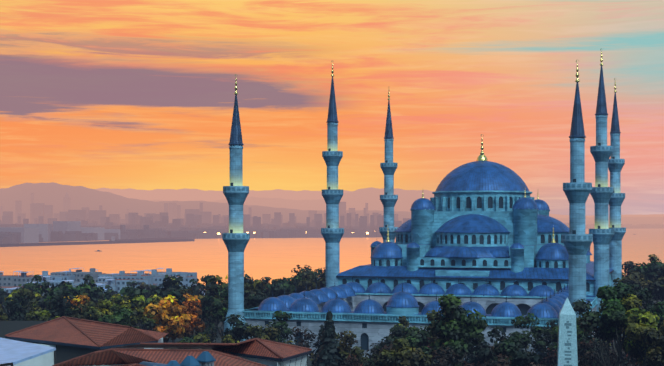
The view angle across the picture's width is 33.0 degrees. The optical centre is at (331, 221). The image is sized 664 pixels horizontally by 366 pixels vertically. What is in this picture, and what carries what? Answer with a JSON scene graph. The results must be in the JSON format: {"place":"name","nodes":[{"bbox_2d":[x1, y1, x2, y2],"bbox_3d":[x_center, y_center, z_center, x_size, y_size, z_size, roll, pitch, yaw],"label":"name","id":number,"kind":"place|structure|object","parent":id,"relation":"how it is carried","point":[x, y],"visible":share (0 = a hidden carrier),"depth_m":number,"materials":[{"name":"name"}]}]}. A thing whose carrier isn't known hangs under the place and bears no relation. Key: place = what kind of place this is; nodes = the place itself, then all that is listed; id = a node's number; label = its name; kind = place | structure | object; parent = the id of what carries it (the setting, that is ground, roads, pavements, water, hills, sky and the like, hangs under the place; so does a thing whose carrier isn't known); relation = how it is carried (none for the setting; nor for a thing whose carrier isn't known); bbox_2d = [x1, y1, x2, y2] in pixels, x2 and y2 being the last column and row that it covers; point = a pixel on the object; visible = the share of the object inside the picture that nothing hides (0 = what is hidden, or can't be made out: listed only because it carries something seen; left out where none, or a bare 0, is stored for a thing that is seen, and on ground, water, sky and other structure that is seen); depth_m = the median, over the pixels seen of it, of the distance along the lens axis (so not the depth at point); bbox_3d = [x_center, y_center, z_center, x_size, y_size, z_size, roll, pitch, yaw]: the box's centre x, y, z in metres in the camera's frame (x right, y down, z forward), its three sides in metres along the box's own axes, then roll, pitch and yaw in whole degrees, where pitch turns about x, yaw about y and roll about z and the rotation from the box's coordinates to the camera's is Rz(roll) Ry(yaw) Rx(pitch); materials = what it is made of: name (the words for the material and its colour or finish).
{"place":"outdoors","nodes":[
{"label":"outdoors","id":0,"kind":"place"},
{"bbox_2d":[0,254,663,365],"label":"tree","id":1,"kind":"object","parent":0,"point":[622,300],"depth_m":184.17,"materials":[{"name":"green plant"}]},
{"bbox_2d":[0,229,663,284],"bbox_3d":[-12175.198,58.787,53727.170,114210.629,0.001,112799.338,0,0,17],"label":"sea water","id":2,"kind":"structure","parent":0,"point":[276,258],"depth_m":1959.93,"materials":[{"name":"orange liquid"}]},
{"bbox_2d":[0,182,663,365],"bbox_3d":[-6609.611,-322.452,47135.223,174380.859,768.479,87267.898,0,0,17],"label":"terrain","id":3,"kind":"structure","parent":0,"point":[299,204],"depth_m":8788.41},
{"bbox_2d":[0,316,311,365],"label":"rooftops","id":4,"kind":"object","parent":3,"relation":"on","point":[65,341],"depth_m":111.44,"materials":[{"name":"tile"}]},
{"bbox_2d":[0,268,318,310],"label":"shore town","id":5,"kind":"object","parent":3,"relation":"on","point":[114,281],"visible":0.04,"depth_m":682.14,"materials":[{"name":"concrete"}]},
{"bbox_2d":[222,74,249,341],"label":"minaret","id":6,"kind":"object","parent":3,"relation":"on","point":[235,239],"visible":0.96,"depth_m":219.63,"materials":[{"name":"stone"}]},
{"bbox_2d":[0,192,663,250],"bbox_3d":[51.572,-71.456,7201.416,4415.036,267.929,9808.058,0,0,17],"label":"city","id":7,"kind":"object","parent":3,"relation":"on","point":[83,224],"visible":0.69,"depth_m":4725.50,"materials":[{"name":"grey"}]},
{"bbox_2d":[321,60,343,287],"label":"minaret","id":8,"kind":"object","parent":3,"relation":"on","point":[332,232],"visible":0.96,"depth_m":280.64,"materials":[{"name":"stone"}]},
{"bbox_2d":[379,90,397,242],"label":"minaret","id":9,"kind":"object","parent":3,"relation":"on","point":[388,198],"visible":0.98,"depth_m":335.11,"materials":[{"name":"stone"}]},
{"bbox_2d":[242,134,613,360],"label":"mosque","id":10,"kind":"structure","parent":3,"relation":"on","point":[482,234],"depth_m":272.76,"materials":[{"name":"stone"},{"name":"lead"},{"name":"gilded metal"}]},
{"bbox_2d":[557,297,577,365],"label":"obelisk of theodosius","id":11,"kind":"object","parent":3,"relation":"on","point":[567,345],"visible":1,"depth_m":141.22,"materials":[{"name":"stone"}]},
{"bbox_2d":[562,60,592,360],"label":"minaret","id":12,"kind":"object","parent":3,"relation":"on","point":[577,241],"visible":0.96,"depth_m":200.02,"materials":[{"name":"stone"}]},
{"bbox_2d":[589,48,613,322],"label":"minaret","id":13,"kind":"object","parent":3,"relation":"on","point":[601,192],"visible":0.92,"depth_m":260.99,"materials":[{"name":"stone"}]},
{"bbox_2d":[608,79,625,286],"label":"minaret","id":14,"kind":"object","parent":3,"relation":"on","point":[616,163],"visible":0.75,"depth_m":315.43,"materials":[{"name":"stone"}]},
{"bbox_2d":[0,0,663,215],"label":"sky","id":15,"kind":"structure","parent":0,"point":[95,94],"materials":[{"name":"orange"}]}
]}

